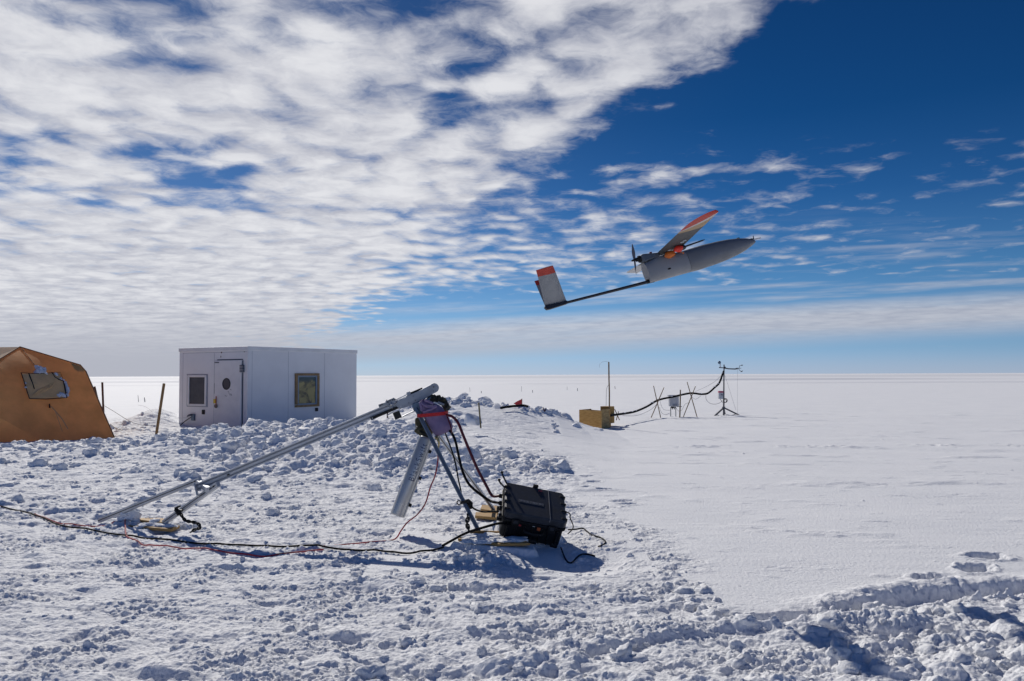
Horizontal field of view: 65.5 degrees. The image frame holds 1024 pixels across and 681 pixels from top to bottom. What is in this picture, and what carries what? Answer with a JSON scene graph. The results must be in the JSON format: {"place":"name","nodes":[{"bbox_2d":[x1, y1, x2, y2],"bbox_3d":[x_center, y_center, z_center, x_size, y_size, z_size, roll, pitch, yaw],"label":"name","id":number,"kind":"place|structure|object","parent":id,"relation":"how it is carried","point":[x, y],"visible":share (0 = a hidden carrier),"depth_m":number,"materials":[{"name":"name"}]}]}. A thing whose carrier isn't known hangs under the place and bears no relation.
{"place":"outdoors","nodes":[
{"label":"outdoors","id":0,"kind":"place"},
{"bbox_2d":[0,373,1023,680],"bbox_3d":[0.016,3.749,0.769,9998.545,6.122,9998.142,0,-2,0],"label":"ground","id":1,"kind":"structure","parent":0,"point":[798,503],"depth_m":7.65,"materials":[{"name":"white snow"}]},
{"bbox_2d":[0,346,114,442],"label":"tent","id":2,"kind":"object","parent":1,"relation":"on","point":[43,396],"visible":0.99,"depth_m":19.88,"materials":[{"name":"orange fabric"}]},
{"bbox_2d":[101,382,104,412],"bbox_3d":[-12.037,1.820,23.444,0.115,1.183,0.048,0,-2,0],"label":"wooden stake","id":3,"kind":"object","parent":1,"relation":"on","point":[102,388],"visible":0.58,"depth_m":23.44,"materials":[{"name":"wood"}]},
{"bbox_2d":[128,525,179,531],"bbox_3d":[-3.790,1.943,8.325,0.778,0.030,0.190,-1,-3,22],"label":"board","id":4,"kind":"object","parent":1,"relation":"on","point":[169,529],"visible":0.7,"depth_m":8.18,"materials":[{"name":"brown wood"}]},
{"bbox_2d":[117,508,180,527],"bbox_3d":[-3.827,1.865,8.358,0.799,0.181,0.268,-1,-3,18],"label":"snow patch","id":5,"kind":"object","parent":4,"relation":"on","point":[133,515],"visible":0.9,"depth_m":8.42,"materials":[{"name":"white snow"}]},
{"bbox_2d":[140,517,163,522],"bbox_3d":[-3.801,1.924,8.479,0.428,0.040,0.165,-1,-3,26],"label":"board","id":6,"kind":"object","parent":4,"relation":"on","point":[142,520],"visible":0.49,"depth_m":8.47,"materials":[{"name":"brown wood"}]},
{"bbox_2d":[155,383,164,433],"bbox_3d":[-8.852,1.747,20.031,0.066,1.338,0.304,-1,-3,21],"label":"wooden stake","id":7,"kind":"object","parent":1,"relation":"on","point":[160,408],"visible":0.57,"depth_m":20.02,"materials":[{"name":"wood"}]},
{"bbox_2d":[104,405,153,425],"bbox_3d":[-10.434,2.039,21.693,0.058,0.434,4.474,2,-3,-42],"label":"cord","id":8,"kind":"object","parent":7,"relation":"hanging from","point":[128,420],"visible":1,"depth_m":21.65,"materials":[{"name":"grey plastic"}]},
{"bbox_2d":[34,513,323,556],"bbox_3d":[-3.688,1.924,7.991,4.243,0.113,0.514,-2,-3,28],"label":"signal cord","id":9,"kind":"object","parent":1,"relation":"on","point":[191,547],"visible":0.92,"depth_m":7.34,"materials":[{"name":"rubber"}]},
{"bbox_2d":[0,505,443,553],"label":"power cable","id":10,"kind":"object","parent":1,"relation":"on","point":[414,552],"visible":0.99,"depth_m":7.52,"materials":[{"name":"rubber"}]},
{"bbox_2d":[179,346,356,427],"bbox_3d":[-8.134,1.683,26.742,3.225,2.785,5.170,-2,-3,30],"label":"hut","id":11,"kind":"object","parent":1,"relation":"on","point":[236,386],"visible":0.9,"depth_m":25.13,"materials":[{"name":"grey metal"}]},
{"bbox_2d":[187,374,207,406],"bbox_3d":[-9.928,1.575,25.098,1.006,1.028,0.031,-2,-3,30],"label":"window","id":12,"kind":"structure","parent":11,"relation":"in","point":[197,384],"depth_m":25.09,"materials":[{"name":"grey"}]},
{"bbox_2d":[213,359,243,427],"bbox_3d":[-8.651,1.713,24.303,1.281,2.290,0.098,-2,-3,30],"label":"door","id":13,"kind":"structure","parent":11,"relation":"in","point":[228,390],"depth_m":24.29,"materials":[{"name":"grey metal"}]},
{"bbox_2d":[295,373,319,406],"bbox_3d":[-6.697,1.622,26.059,0.051,1.096,1.083,-2,-3,30],"label":"window","id":14,"kind":"structure","parent":11,"relation":"in","point":[307,387],"depth_m":26.07,"materials":[{"name":"brown glass"}]},
{"bbox_2d":[98,383,494,527],"bbox_3d":[-2.317,1.198,8.399,4.252,1.484,1.459,0,-2,0],"label":"launcher","id":15,"kind":"object","parent":1,"relation":"on","point":[412,477],"visible":0.99,"depth_m":8.10,"materials":[{"name":"metal"}]},
{"bbox_2d":[174,505,182,515],"bbox_3d":[-3.357,1.704,8.015,0.073,0.094,0.168,0,-3,-15],"label":"clamp","id":16,"kind":"object","parent":15,"relation":"attached to","point":[177,512],"visible":1,"depth_m":7.97,"materials":[{"name":"black plastic"}]},
{"bbox_2d":[178,510,201,532],"bbox_3d":[-3.219,1.809,7.958,0.257,0.229,0.038,-1,-2,11],"label":"chain","id":17,"kind":"object","parent":16,"relation":"hanging from","point":[184,519],"visible":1,"depth_m":7.94,"materials":[{"name":"black metal"}]},
{"bbox_2d":[324,455,438,545],"bbox_3d":[-1.210,1.520,7.630,1.239,0.817,0.163,1,-3,-35],"label":"red cord","id":18,"kind":"object","parent":15,"relation":"hanging from","point":[407,521],"visible":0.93,"depth_m":7.70,"materials":[{"name":"red rubber"}]},
{"bbox_2d":[414,417,424,432],"bbox_3d":[-0.968,0.901,8.361,0.145,0.205,0.187,1,-3,-30],"label":"pouch","id":19,"kind":"object","parent":15,"relation":"hanging from","point":[418,425],"visible":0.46,"depth_m":8.32,"materials":[{"name":"green fabric"}]},
{"bbox_2d":[417,411,447,416],"bbox_3d":[-0.807,0.748,8.095,0.317,0.062,0.264,0,-2,0],"label":"strap","id":20,"kind":"object","parent":15,"relation":"attached to","point":[432,414],"visible":0.88,"depth_m":7.97,"materials":[{"name":"red fabric"}]},
{"bbox_2d":[419,399,452,435],"bbox_3d":[-0.771,0.781,8.076,0.342,0.378,0.190,0,-2,0],"label":"cloth wrap","id":21,"kind":"object","parent":15,"relation":"attached to","point":[439,425],"visible":0.92,"depth_m":8.03,"materials":[{"name":"purple fabric"}]},
{"bbox_2d":[445,433,461,492],"bbox_3d":[-0.586,1.228,7.992,0.060,0.618,0.232,2,-3,-45],"label":"thin black cable","id":22,"kind":"object","parent":21,"relation":"hanging from","point":[454,462],"visible":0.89,"depth_m":7.95,"materials":[{"name":"rubber"}]},
{"bbox_2d":[427,394,451,410],"bbox_3d":[-0.761,0.637,8.220,0.266,0.197,0.170,0,-2,0],"label":"cord bundle","id":23,"kind":"object","parent":15,"relation":"on","point":[442,401],"visible":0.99,"depth_m":8.21,"materials":[{"name":"black rubber"}]},
{"bbox_2d":[456,499,472,508],"bbox_3d":[-0.463,1.599,7.780,0.160,0.100,0.092,0,-2,0],"label":"clamp","id":24,"kind":"object","parent":15,"relation":"attached to","point":[469,502],"visible":0.98,"depth_m":7.77,"materials":[{"name":"black plastic"}]},
{"bbox_2d":[465,513,469,530],"bbox_3d":[-0.428,1.761,7.682,0.050,0.191,0.045,0,-2,0],"label":"chain","id":25,"kind":"object","parent":15,"relation":"hanging from","point":[467,520],"visible":0.91,"depth_m":7.67,"materials":[{"name":"black metal"}]},
{"bbox_2d":[457,392,468,398],"bbox_3d":[-1.379,1.584,22.413,0.249,0.253,0.550,-1,-2,9],"label":"snow block","id":26,"kind":"object","parent":1,"relation":"on","point":[461,396],"depth_m":22.17,"materials":[{"name":"white snow"}]},
{"bbox_2d":[464,413,482,425],"bbox_3d":[-0.856,1.746,17.713,0.307,0.291,0.434,-1,-3,15],"label":"snow block","id":27,"kind":"object","parent":1,"relation":"on","point":[472,418],"depth_m":17.56,"materials":[{"name":"white snow"}]},
{"bbox_2d":[442,522,516,545],"bbox_3d":[-0.315,1.788,7.275,0.715,0.249,0.184,-1,-2,10],"label":"case cable","id":28,"kind":"object","parent":1,"relation":"on","point":[473,530],"visible":1,"depth_m":7.27,"materials":[{"name":"rubber"}]},
{"bbox_2d":[478,403,481,427],"bbox_3d":[-0.710,1.649,17.546,0.079,0.563,0.034,0,-2,0],"label":"wooden stake","id":29,"kind":"object","parent":1,"relation":"on","point":[479,414],"visible":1,"depth_m":17.53,"materials":[{"name":"brown"}]},
{"bbox_2d":[471,530,498,532],"bbox_3d":[-0.187,1.852,7.598,0.439,0.072,0.030,-1,-3,13],"label":"board","id":30,"kind":"object","parent":1,"relation":"on","point":[480,531],"visible":0.07,"depth_m":7.61,"materials":[{"name":"brown wood"}]},
{"bbox_2d":[478,396,493,402],"bbox_3d":[-0.733,1.691,22.494,0.446,0.237,0.502,0,-2,0],"label":"snow block","id":31,"kind":"object","parent":1,"relation":"on","point":[486,398],"depth_m":22.29,"materials":[{"name":"white snow"}]},
{"bbox_2d":[475,512,497,519],"bbox_3d":[-0.285,1.944,8.824,0.249,0.030,0.348,0,-2,0],"label":"board","id":32,"kind":"object","parent":1,"relation":"on","point":[490,516],"visible":0.89,"depth_m":8.77,"materials":[{"name":"brown wood"}]},
{"bbox_2d":[480,505,497,512],"bbox_3d":[-0.256,1.946,9.153,0.208,0.045,0.469,0,-2,0],"label":"board","id":33,"kind":"object","parent":1,"relation":"on","point":[485,508],"visible":0.51,"depth_m":9.11,"materials":[{"name":"brown wood"}]},
{"bbox_2d":[458,533,529,545],"bbox_3d":[-0.146,1.842,7.360,0.694,0.022,0.427,-1,-3,15],"label":"board","id":34,"kind":"object","parent":1,"relation":"on","point":[525,543],"visible":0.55,"depth_m":7.16,"materials":[{"name":"brown wood"}]},
{"bbox_2d":[460,532,527,543],"bbox_3d":[-0.180,1.827,7.346,0.676,0.064,0.400,0,-2,0],"label":"snow patch","id":35,"kind":"object","parent":34,"relation":"on","point":[483,538],"visible":0.93,"depth_m":7.24,"materials":[{"name":"white snow"}]},
{"bbox_2d":[0,396,1023,680],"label":"snow rubble","id":36,"kind":"object","parent":1,"relation":"on","point":[840,654],"visible":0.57,"depth_m":6.27,"materials":[{"name":"white snow"}]},
{"bbox_2d":[500,404,527,408],"bbox_3d":[0.034,1.732,20.852,0.773,0.116,0.257,0,-3,-17],"label":"pipe","id":37,"kind":"object","parent":1,"relation":"on","point":[511,406],"visible":1,"depth_m":20.91,"materials":[{"name":"rubber"}]},
{"bbox_2d":[496,471,567,547],"bbox_3d":[0.182,1.597,7.539,0.661,0.686,0.582,0,-2,0],"label":"equipment case","id":38,"kind":"object","parent":1,"relation":"on","point":[534,514],"visible":0.98,"depth_m":7.37,"materials":[{"name":"black plastic"}]},
{"bbox_2d":[446,414,499,497],"bbox_3d":[-0.394,1.121,7.807,0.665,0.787,0.048,-2,-3,36],"label":"air hose","id":39,"kind":"object","parent":38,"relation":"attached to","point":[472,457],"visible":1,"depth_m":7.79,"materials":[{"name":"red rubber"}]},
{"bbox_2d":[449,430,498,503],"bbox_3d":[-0.383,1.224,7.793,0.743,0.684,0.068,-2,-3,42],"label":"black hose","id":40,"kind":"object","parent":38,"relation":"attached to","point":[466,479],"visible":1,"depth_m":7.83,"materials":[{"name":"rubber"}]},
{"bbox_2d":[471,505,498,512],"bbox_3d":[-0.250,1.609,7.548,0.372,0.060,0.049,-2,-3,42],"label":"black lead","id":41,"kind":"object","parent":38,"relation":"attached to","point":[472,507],"visible":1,"depth_m":7.57,"materials":[{"name":"rubber"}]},
{"bbox_2d":[572,422,581,427],"bbox_3d":[1.689,2.292,20.766,0.534,0.298,0.533,0,-2,0],"label":"snow block","id":42,"kind":"object","parent":1,"relation":"on","point":[577,424],"depth_m":20.60,"materials":[{"name":"white snow"}]},
{"bbox_2d":[560,547,594,563],"bbox_3d":[0.544,1.939,7.231,0.298,0.083,0.305,2,-3,-37],"label":"loose lead","id":43,"kind":"object","parent":1,"relation":"on","point":[567,561],"visible":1,"depth_m":7.19,"materials":[{"name":"rubber"}]},
{"bbox_2d":[568,528,605,546],"bbox_3d":[0.736,1.904,7.767,0.230,0.055,0.802,0,-3,-15],"label":"loose lead","id":44,"kind":"object","parent":1,"relation":"on","point":[604,543],"visible":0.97,"depth_m":7.81,"materials":[{"name":"rubber"}]},
{"bbox_2d":[579,406,613,428],"bbox_3d":[2.551,2.355,24.082,1.155,0.692,1.549,-2,-3,33],"label":"plywood box","id":45,"kind":"object","parent":1,"relation":"on","point":[601,418],"visible":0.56,"depth_m":23.60,"materials":[{"name":"brown wood"}]},
{"bbox_2d":[608,362,609,408],"bbox_3d":[2.922,1.607,23.953,0.056,1.923,0.042,0,-2,0],"label":"pole","id":46,"kind":"object","parent":45,"relation":"in","point":[609,382],"visible":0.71,"depth_m":23.96,"materials":[{"name":"brown wood"}]},
{"bbox_2d":[651,386,663,417],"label":"crossed poles","id":47,"kind":"object","parent":1,"relation":"on","point":[657,402],"visible":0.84,"depth_m":29.32,"materials":[{"name":"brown wood"}]},
{"bbox_2d":[667,395,681,416],"bbox_3d":[6.079,2.497,29.796,0.448,0.912,0.570,0,-2,0],"label":"instrument box","id":48,"kind":"object","parent":1,"relation":"on","point":[673,402],"visible":0.88,"depth_m":29.83,"materials":[{"name":"grey metal"}]},
{"bbox_2d":[679,390,680,417],"bbox_3d":[6.186,2.409,29.309,0.049,1.190,0.289,-1,-3,22],"label":"bamboo pole","id":49,"kind":"object","parent":1,"relation":"on","point":[680,405],"visible":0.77,"depth_m":29.29,"materials":[{"name":"wood"}]},
{"bbox_2d":[683,382,696,416],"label":"crossed poles","id":50,"kind":"object","parent":1,"relation":"on","point":[689,401],"visible":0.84,"depth_m":29.62,"materials":[{"name":"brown wood"}]},
{"bbox_2d":[714,361,742,415],"bbox_3d":[8.518,1.908,30.977,0.974,2.226,1.956,-2,-3,28],"label":"weather mast","id":51,"kind":"object","parent":1,"relation":"on","point":[721,394],"visible":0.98,"depth_m":30.82,"materials":[{"name":"metal"}]},
{"bbox_2d":[610,371,724,416],"bbox_3d":[4.998,1.762,27.774,1.521,1.427,8.764,-2,-3,37],"label":"conduit","id":52,"kind":"object","parent":51,"relation":"attached to","point":[653,402],"visible":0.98,"depth_m":29.55,"materials":[{"name":"rubber"}]},
{"bbox_2d":[0,0,1023,376],"label":"sky","id":53,"kind":"structure","parent":0,"point":[391,182],"materials":[{"name":"blue"}]},
{"bbox_2d":[535,210,760,309],"bbox_3d":[1.339,-0.698,7.908,1.766,0.828,1.968,-2,-3,31],"label":"drone","id":54,"kind":"object","parent":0,"point":[666,261],"visible":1,"depth_m":7.92,"materials":[{"name":"grey plastic"}]}
]}

